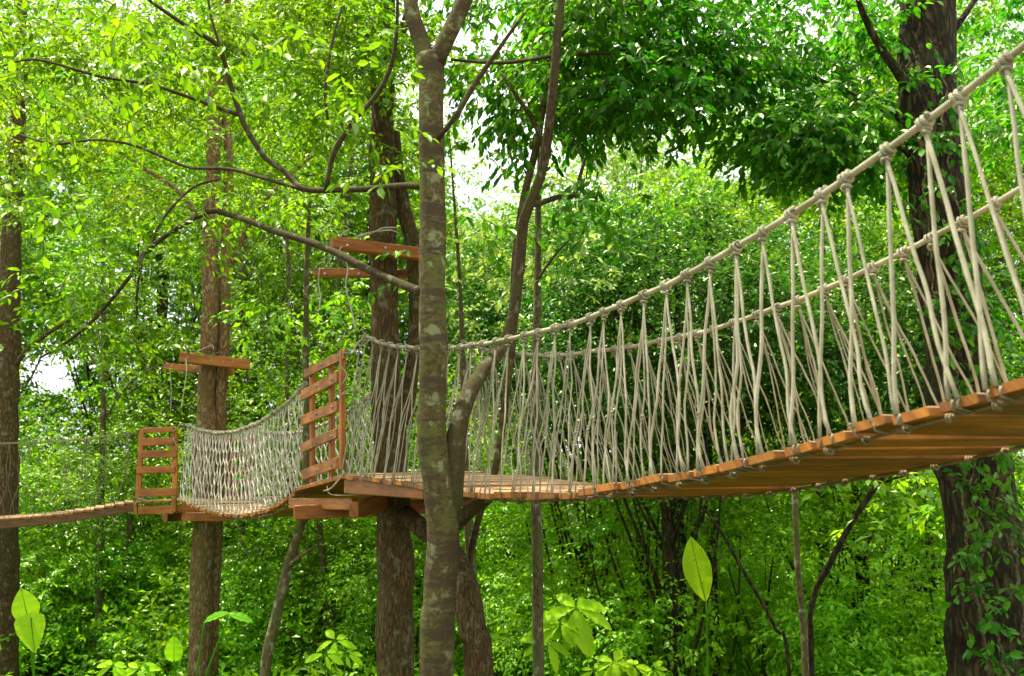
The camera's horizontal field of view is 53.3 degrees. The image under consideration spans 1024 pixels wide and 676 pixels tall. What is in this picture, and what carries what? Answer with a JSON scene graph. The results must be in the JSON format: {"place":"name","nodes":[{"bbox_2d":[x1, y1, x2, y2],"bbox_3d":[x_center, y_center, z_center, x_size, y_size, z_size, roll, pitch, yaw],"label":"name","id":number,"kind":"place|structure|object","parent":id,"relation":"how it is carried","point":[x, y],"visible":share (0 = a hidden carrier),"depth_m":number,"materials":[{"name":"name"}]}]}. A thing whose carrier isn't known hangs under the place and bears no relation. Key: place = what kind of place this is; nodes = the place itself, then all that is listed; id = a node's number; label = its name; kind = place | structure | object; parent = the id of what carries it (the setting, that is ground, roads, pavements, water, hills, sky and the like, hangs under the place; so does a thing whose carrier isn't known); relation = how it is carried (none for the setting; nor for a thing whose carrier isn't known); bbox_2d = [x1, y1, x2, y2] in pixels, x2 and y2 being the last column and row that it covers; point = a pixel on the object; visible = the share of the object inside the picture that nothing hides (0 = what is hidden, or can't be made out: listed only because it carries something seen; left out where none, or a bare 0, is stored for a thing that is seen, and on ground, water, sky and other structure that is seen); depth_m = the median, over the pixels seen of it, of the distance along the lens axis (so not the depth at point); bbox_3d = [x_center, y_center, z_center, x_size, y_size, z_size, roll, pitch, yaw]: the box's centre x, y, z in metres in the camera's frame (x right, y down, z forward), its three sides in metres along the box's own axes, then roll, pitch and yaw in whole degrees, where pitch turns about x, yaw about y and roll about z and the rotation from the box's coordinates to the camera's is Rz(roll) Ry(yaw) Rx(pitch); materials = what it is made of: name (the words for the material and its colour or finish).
{"place":"outdoors","nodes":[
{"label":"outdoors","id":0,"kind":"place"},
{"bbox_2d":[0,0,1023,456],"label":"sky","id":1,"kind":"structure","parent":0,"point":[49,374],"materials":[{"name":"white"}]},
{"bbox_2d":[20,455,1023,675],"bbox_3d":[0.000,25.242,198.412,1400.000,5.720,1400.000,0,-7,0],"label":"ground","id":2,"kind":"structure","parent":0,"point":[40,672],"depth_m":33.06,"materials":[{"name":"green plant"}]},
{"bbox_2d":[11,588,44,675],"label":"elephant ear plant","id":3,"kind":"object","parent":2,"relation":"on","point":[29,624],"visible":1,"depth_m":11.73,"materials":[{"name":"green plant"}]},
{"bbox_2d":[19,503,77,675],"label":"understorey tree","id":4,"kind":"object","parent":2,"relation":"on","point":[29,535],"visible":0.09,"depth_m":21.20,"materials":[{"name":"green plant"}]},
{"bbox_2d":[0,78,121,404],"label":"forest tree","id":5,"kind":"object","parent":2,"relation":"on","point":[69,190],"visible":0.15,"depth_m":26.70,"materials":[{"name":"green plant"}]},
{"bbox_2d":[18,364,115,558],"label":"young tree","id":6,"kind":"object","parent":2,"relation":"on","point":[30,432],"visible":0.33,"depth_m":22.17,"materials":[{"name":"green plant"}]},
{"bbox_2d":[19,447,171,675],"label":"understorey tree","id":7,"kind":"object","parent":2,"relation":"on","point":[38,588],"visible":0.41,"depth_m":19.85,"materials":[{"name":"green plant"}]},
{"bbox_2d":[19,482,174,675],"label":"understorey tree","id":8,"kind":"object","parent":2,"relation":"on","point":[79,567],"visible":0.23,"depth_m":20.58,"materials":[{"name":"green plant"}]},
{"bbox_2d":[0,0,201,675],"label":"edge tree","id":9,"kind":"object","parent":2,"relation":"on","point":[12,355],"visible":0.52,"depth_m":17.52,"materials":[{"name":"green plant"}]},
{"bbox_2d":[18,358,239,662],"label":"young tree","id":10,"kind":"object","parent":2,"relation":"on","point":[138,529],"visible":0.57,"depth_m":20.21,"materials":[{"name":"green plant"}]},
{"bbox_2d":[18,459,239,675],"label":"understorey tree","id":11,"kind":"object","parent":2,"relation":"on","point":[112,558],"visible":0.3,"depth_m":20.45,"materials":[{"name":"green plant"}]},
{"bbox_2d":[97,660,161,675],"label":"seedling tree","id":12,"kind":"object","parent":2,"relation":"on","point":[130,669],"visible":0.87,"depth_m":11.84,"materials":[{"name":"green plant"}]},
{"bbox_2d":[21,199,250,675],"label":"forest tree","id":13,"kind":"object","parent":2,"relation":"on","point":[103,419],"visible":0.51,"depth_m":20.26,"materials":[{"name":"green plant"}]},
{"bbox_2d":[19,115,283,593],"bbox_3d":[-10.107,0.988,26.795,7.624,13.790,7.878,-1,-7,12],"label":"forest tree","id":14,"kind":"object","parent":2,"relation":"on","point":[162,306],"visible":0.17,"depth_m":26.16,"materials":[{"name":"green plant"}]},
{"bbox_2d":[45,324,297,650],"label":"young tree","id":15,"kind":"object","parent":2,"relation":"on","point":[168,391],"visible":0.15,"depth_m":23.48,"materials":[{"name":"green plant"}]},
{"bbox_2d":[74,479,274,672],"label":"understorey tree","id":16,"kind":"object","parent":2,"relation":"on","point":[169,497],"visible":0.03,"depth_m":21.78,"materials":[{"name":"green plant"}]},
{"bbox_2d":[164,611,252,675],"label":"broad leaf plant","id":17,"kind":"object","parent":2,"relation":"on","point":[173,651],"visible":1,"depth_m":12.61,"materials":[{"name":"green plant"}]},
{"bbox_2d":[77,323,369,675],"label":"young tree","id":18,"kind":"object","parent":2,"relation":"on","point":[180,453],"visible":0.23,"depth_m":20.28,"materials":[{"name":"green plant"}]},
{"bbox_2d":[46,106,418,579],"bbox_3d":[-7.015,0.813,24.961,8.402,14.141,8.017,-4,-8,31],"label":"forest tree","id":19,"kind":"object","parent":2,"relation":"on","point":[172,341],"visible":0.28,"depth_m":24.73,"materials":[{"name":"green plant"}]},
{"bbox_2d":[49,0,417,675],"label":"twin trunked tree","id":20,"kind":"object","parent":2,"relation":"on","point":[205,572],"visible":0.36,"depth_m":17.14,"materials":[{"name":"green plant"}]},
{"bbox_2d":[163,345,249,410],"bbox_3d":[-5.149,0.670,17.014,1.598,1.075,0.966,0,-7,0],"label":"timber crossarm","id":21,"kind":"object","parent":20,"relation":"attached to","point":[231,364],"visible":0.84,"depth_m":16.84,"materials":[{"name":"wood"}]},
{"bbox_2d":[134,423,288,521],"bbox_3d":[-4.882,2.228,16.710,2.280,1.618,1.921,0,-7,0],"label":"platform","id":22,"kind":"object","parent":20,"relation":"attached to","point":[174,511],"visible":0.62,"depth_m":16.24,"materials":[{"name":"wood"}]},
{"bbox_2d":[0,432,137,528],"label":"rope bridge","id":23,"kind":"structure","parent":22,"relation":"attached to","point":[45,518],"depth_m":16.18,"materials":[{"name":"beige fabric"}]},
{"bbox_2d":[113,459,358,674],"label":"understorey tree","id":24,"kind":"object","parent":2,"relation":"on","point":[177,558],"visible":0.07,"depth_m":20.25,"materials":[{"name":"green plant"}]},
{"bbox_2d":[160,469,374,675],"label":"understorey tree","id":25,"kind":"object","parent":2,"relation":"on","point":[299,573],"visible":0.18,"depth_m":19.51,"materials":[{"name":"green plant"}]},
{"bbox_2d":[175,177,370,671],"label":"forest tree","id":26,"kind":"object","parent":2,"relation":"on","point":[286,344],"visible":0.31,"depth_m":19.93,"materials":[{"name":"green plant"}]},
{"bbox_2d":[176,166,370,675],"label":"slim tree","id":27,"kind":"object","parent":2,"relation":"on","point":[291,559],"visible":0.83,"depth_m":12.47,"materials":[{"name":"green plant"}]},
{"bbox_2d":[143,57,479,561],"bbox_3d":[-4.830,-0.112,26.129,8.632,15.532,8.248,4,-8,-28],"label":"forest tree","id":28,"kind":"object","parent":2,"relation":"on","point":[339,262],"visible":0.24,"depth_m":25.07,"materials":[{"name":"green plant"}]},
{"bbox_2d":[220,516,422,675],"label":"understorey tree","id":29,"kind":"object","parent":2,"relation":"on","point":[255,611],"visible":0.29,"depth_m":17.99,"materials":[{"name":"green plant"}]},
{"bbox_2d":[159,278,498,670],"bbox_3d":[-2.961,3.010,18.498,5.439,8.373,5.946,-3,-7,24],"label":"young tree","id":30,"kind":"object","parent":2,"relation":"on","point":[322,550],"visible":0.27,"depth_m":18.29,"materials":[{"name":"green plant"}]},
{"bbox_2d":[305,630,362,675],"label":"seedling tree","id":31,"kind":"object","parent":2,"relation":"on","point":[334,652],"visible":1,"depth_m":7.37,"materials":[{"name":"green plant"}]},
{"bbox_2d":[0,0,718,675],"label":"forked tree","id":32,"kind":"object","parent":2,"relation":"on","point":[442,456],"visible":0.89,"depth_m":8.09,"materials":[{"name":"green plant"}]},
{"bbox_2d":[263,453,462,675],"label":"understorey tree","id":33,"kind":"object","parent":2,"relation":"on","point":[312,608],"visible":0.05,"depth_m":20.31,"materials":[{"name":"green plant"}]},
{"bbox_2d":[221,0,571,675],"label":"rough barked tree","id":34,"kind":"object","parent":2,"relation":"on","point":[394,634],"visible":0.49,"depth_m":10.11,"materials":[{"name":"brown plant"}]},
{"bbox_2d":[313,227,418,330],"bbox_3d":[-1.389,-0.553,10.482,1.180,1.095,1.032,3,-7,-25],"label":"timber crossarm","id":35,"kind":"object","parent":34,"relation":"attached to","point":[352,245],"visible":0.81,"depth_m":10.16,"materials":[{"name":"wood"}]},
{"bbox_2d":[289,337,472,519],"bbox_3d":[-1.037,0.900,9.963,1.609,1.758,3.658,4,-8,-32],"label":"platform","id":36,"kind":"object","parent":34,"relation":"attached to","point":[312,508],"visible":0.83,"depth_m":9.96,"materials":[{"name":"wood"}]},
{"bbox_2d":[178,381,373,519],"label":"rope bridge","id":37,"kind":"structure","parent":36,"relation":"attached to","point":[240,508],"depth_m":13.20,"materials":[{"name":"beige fabric"}]},
{"bbox_2d":[340,41,1023,504],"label":"rope bridge","id":38,"kind":"structure","parent":36,"relation":"attached to","point":[956,429],"depth_m":5.39,"materials":[{"name":"beige fabric"}]},
{"bbox_2d":[266,114,527,533],"bbox_3d":[-3.205,0.800,28.509,7.327,14.294,8.269,4,-8,-28],"label":"forest tree","id":39,"kind":"object","parent":2,"relation":"on","point":[475,199],"visible":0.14,"depth_m":27.86,"materials":[{"name":"green plant"}]},
{"bbox_2d":[299,507,531,675],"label":"understorey tree","id":40,"kind":"object","parent":2,"relation":"on","point":[370,641],"visible":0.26,"depth_m":17.41,"materials":[{"name":"green plant"}]},
{"bbox_2d":[256,353,575,674],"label":"young tree","id":41,"kind":"object","parent":2,"relation":"on","point":[364,529],"visible":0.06,"depth_m":19.88,"materials":[{"name":"green plant"}]},
{"bbox_2d":[397,499,493,675],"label":"leaning tree","id":42,"kind":"object","parent":2,"relation":"on","point":[474,635],"visible":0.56,"depth_m":8.99,"materials":[{"name":"brown plant"}]},
{"bbox_2d":[360,129,532,580],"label":"slim tree","id":43,"kind":"object","parent":2,"relation":"on","point":[468,527],"visible":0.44,"depth_m":12.28,"materials":[{"name":"green plant"}]},
{"bbox_2d":[0,514,944,675],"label":"undergrowth","id":44,"kind":"object","parent":2,"relation":"on","point":[159,654],"visible":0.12,"depth_m":18.20,"materials":[{"name":"green plant"}]},
{"bbox_2d":[401,210,575,586],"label":"forest tree","id":45,"kind":"object","parent":2,"relation":"on","point":[461,236],"visible":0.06,"depth_m":30.38,"materials":[{"name":"green plant"}]},
{"bbox_2d":[410,437,571,670],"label":"understorey tree","id":46,"kind":"object","parent":2,"relation":"on","point":[486,546],"visible":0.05,"depth_m":20.97,"materials":[{"name":"green plant"}]},
{"bbox_2d":[0,0,1023,614],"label":"forest","id":47,"kind":"object","parent":2,"relation":"on","point":[984,8],"visible":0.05,"depth_m":30.10,"materials":[{"name":"green plant"}]},
{"bbox_2d":[413,463,636,675],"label":"understorey tree","id":48,"kind":"object","parent":2,"relation":"on","point":[502,508],"visible":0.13,"depth_m":17.88,"materials":[{"name":"green plant"}]},
{"bbox_2d":[358,0,698,566],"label":"slender tree","id":49,"kind":"object","parent":2,"relation":"on","point":[503,123],"visible":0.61,"depth_m":9.07,"materials":[{"name":"green plant"}]},
{"bbox_2d":[446,176,635,559],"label":"forest tree","id":50,"kind":"object","parent":2,"relation":"on","point":[506,269],"visible":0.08,"depth_m":25.24,"materials":[{"name":"green plant"}]},
{"bbox_2d":[472,124,646,675],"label":"slim tree","id":51,"kind":"object","parent":2,"relation":"on","point":[537,591],"visible":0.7,"depth_m":11.08,"materials":[{"name":"green plant"}]},
{"bbox_2d":[519,593,611,675],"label":"seedling tree","id":52,"kind":"object","parent":2,"relation":"on","point":[576,629],"visible":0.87,"depth_m":11.23,"materials":[{"name":"green plant"}]},
{"bbox_2d":[496,205,664,519],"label":"forest tree","id":53,"kind":"object","parent":2,"relation":"on","point":[597,361],"visible":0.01,"depth_m":17.55,"materials":[{"name":"green plant"}]},
{"bbox_2d":[416,266,754,610],"bbox_3d":[1.844,2.616,20.664,7.388,9.217,5.982,-2,-7,20],"label":"young tree","id":54,"kind":"object","parent":2,"relation":"on","point":[528,542],"visible":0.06,"depth_m":20.33,"materials":[{"name":"green plant"}]},
{"bbox_2d":[455,448,732,675],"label":"understorey tree","id":55,"kind":"object","parent":2,"relation":"on","point":[512,610],"visible":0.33,"depth_m":16.17,"materials":[{"name":"green plant"}]},
{"bbox_2d":[445,161,756,675],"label":"forest tree","id":56,"kind":"object","parent":2,"relation":"on","point":[488,314],"visible":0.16,"depth_m":16.99,"materials":[{"name":"green plant"}]},
{"bbox_2d":[496,169,730,675],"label":"forest tree","id":57,"kind":"object","parent":2,"relation":"on","point":[635,320],"visible":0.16,"depth_m":16.70,"materials":[{"name":"green plant"}]},
{"bbox_2d":[581,650,666,675],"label":"seedling tree","id":58,"kind":"object","parent":2,"relation":"on","point":[623,667],"visible":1,"depth_m":10.67,"materials":[{"name":"green plant"}]},
{"bbox_2d":[492,454,796,675],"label":"understorey tree","id":59,"kind":"object","parent":2,"relation":"on","point":[612,515],"visible":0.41,"depth_m":14.84,"materials":[{"name":"green plant"}]},
{"bbox_2d":[526,90,771,608],"bbox_3d":[2.993,0.272,24.986,6.870,13.944,6.372,-1,-7,12],"label":"forest tree","id":60,"kind":"object","parent":2,"relation":"on","point":[611,163],"visible":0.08,"depth_m":24.87,"materials":[{"name":"green plant"}]},
{"bbox_2d":[449,166,887,675],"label":"forest tree","id":61,"kind":"object","parent":2,"relation":"on","point":[670,535],"visible":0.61,"depth_m":13.57,"materials":[{"name":"green plant"}]},
{"bbox_2d":[556,155,805,674],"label":"forest tree","id":62,"kind":"object","parent":2,"relation":"on","point":[773,215],"visible":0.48,"depth_m":14.32,"materials":[{"name":"green plant"}]},
{"bbox_2d":[580,193,812,675],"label":"forest tree","id":63,"kind":"object","parent":2,"relation":"on","point":[709,534],"visible":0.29,"depth_m":14.45,"materials":[{"name":"green plant"}]},
{"bbox_2d":[682,536,711,675],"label":"broad leaf plant","id":64,"kind":"object","parent":2,"relation":"on","point":[697,567],"visible":1,"depth_m":11.07,"materials":[{"name":"green plant"}]},
{"bbox_2d":[544,428,850,674],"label":"understorey tree","id":65,"kind":"object","parent":2,"relation":"on","point":[622,551],"visible":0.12,"depth_m":16.89,"materials":[{"name":"green plant"}]},
{"bbox_2d":[611,419,813,638],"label":"young tree","id":66,"kind":"object","parent":2,"relation":"on","point":[742,590],"visible":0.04,"depth_m":19.84,"materials":[{"name":"green plant"}]},
{"bbox_2d":[689,498,790,675],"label":"sapling","id":67,"kind":"object","parent":2,"relation":"on","point":[776,630],"visible":0.94,"depth_m":8.30,"materials":[{"name":"brown plant"}]},
{"bbox_2d":[560,487,940,675],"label":"understorey tree","id":68,"kind":"object","parent":2,"relation":"on","point":[719,651],"visible":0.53,"depth_m":13.73,"materials":[{"name":"green plant"}]},
{"bbox_2d":[504,0,1023,675],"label":"dark trunked tree","id":69,"kind":"object","parent":2,"relation":"on","point":[808,150],"visible":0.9,"depth_m":8.36,"materials":[{"name":"green plant"}]},
{"bbox_2d":[891,38,1023,675],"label":"creeper","id":70,"kind":"object","parent":69,"relation":"attached to","point":[1002,462],"visible":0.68,"depth_m":7.42,"materials":[{"name":"green plant"}]},
{"bbox_2d":[689,307,877,600],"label":"young tree","id":71,"kind":"object","parent":2,"relation":"on","point":[771,498],"depth_m":21.30,"materials":[{"name":"green plant"}]},
{"bbox_2d":[788,332,808,675],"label":"slim tree","id":72,"kind":"object","parent":2,"relation":"on","point":[802,622],"visible":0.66,"depth_m":9.78,"materials":[{"name":"brown plant"}]},
{"bbox_2d":[687,450,943,675],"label":"understorey tree","id":73,"kind":"object","parent":2,"relation":"on","point":[810,572],"visible":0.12,"depth_m":15.93,"materials":[{"name":"green plant"}]},
{"bbox_2d":[709,473,945,675],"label":"understorey tree","id":74,"kind":"object","parent":2,"relation":"on","point":[790,582],"visible":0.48,"depth_m":13.18,"materials":[{"name":"green plant"}]},
{"bbox_2d":[746,181,912,675],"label":"forest tree","id":75,"kind":"object","parent":2,"relation":"on","point":[858,212],"visible":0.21,"depth_m":15.53,"materials":[{"name":"green plant"}]},
{"bbox_2d":[646,214,1023,675],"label":"forest tree","id":76,"kind":"object","parent":2,"relation":"on","point":[902,320],"visible":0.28,"depth_m":14.25,"materials":[{"name":"green plant"}]},
{"bbox_2d":[676,11,1023,617],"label":"forest tree","id":77,"kind":"object","parent":2,"relation":"on","point":[983,223],"visible":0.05,"depth_m":24.93,"materials":[{"name":"green plant"}]},
{"bbox_2d":[747,250,1023,654],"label":"young tree","id":78,"kind":"object","parent":2,"relation":"on","point":[944,545],"visible":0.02,"depth_m":19.64,"materials":[{"name":"green plant"}]},
{"bbox_2d":[764,469,1023,675],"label":"understorey tree","id":79,"kind":"object","parent":2,"relation":"on","point":[913,659],"visible":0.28,"depth_m":12.54,"materials":[{"name":"green plant"}]},
{"bbox_2d":[794,71,1023,583],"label":"forest tree","id":80,"kind":"object","parent":2,"relation":"on","point":[974,206],"visible":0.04,"depth_m":27.18,"materials":[{"name":"green plant"}]},
{"bbox_2d":[801,176,1017,657],"bbox_3d":[5.972,2.061,16.166,4.590,9.394,3.417,4,-8,-28],"label":"forest tree","id":81,"kind":"object","parent":2,"relation":"on","point":[831,223],"visible":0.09,"depth_m":16.69,"materials":[{"name":"green plant"}]},
{"bbox_2d":[802,470,1023,675],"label":"sapling","id":82,"kind":"object","parent":2,"relation":"on","point":[880,487],"visible":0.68,"depth_m":9.05,"materials":[{"name":"green plant"}]},
{"bbox_2d":[805,194,1023,661],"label":"forest tree","id":83,"kind":"object","parent":2,"relation":"on","point":[899,355],"visible":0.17,"depth_m":14.58,"materials":[{"name":"green plant"}]},
{"bbox_2d":[826,58,1023,499],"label":"forest tree","id":84,"kind":"object","parent":2,"relation":"on","point":[991,191],"visible":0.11,"depth_m":24.27,"materials":[{"name":"green plant"}]},
{"bbox_2d":[849,463,1023,675],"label":"understorey tree","id":85,"kind":"object","parent":2,"relation":"on","point":[907,582],"visible":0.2,"depth_m":12.61,"materials":[{"name":"green plant"}]},
{"bbox_2d":[878,447,1023,626],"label":"young tree","id":86,"kind":"object","parent":2,"relation":"on","point":[1018,461],"visible":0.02,"depth_m":19.39,"materials":[{"name":"green plant"}]},
{"bbox_2d":[885,123,1023,473],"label":"forest tree","id":87,"kind":"object","parent":2,"relation":"on","point":[986,261],"visible":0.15,"depth_m":24.24,"materials":[{"name":"green plant"}]}
]}

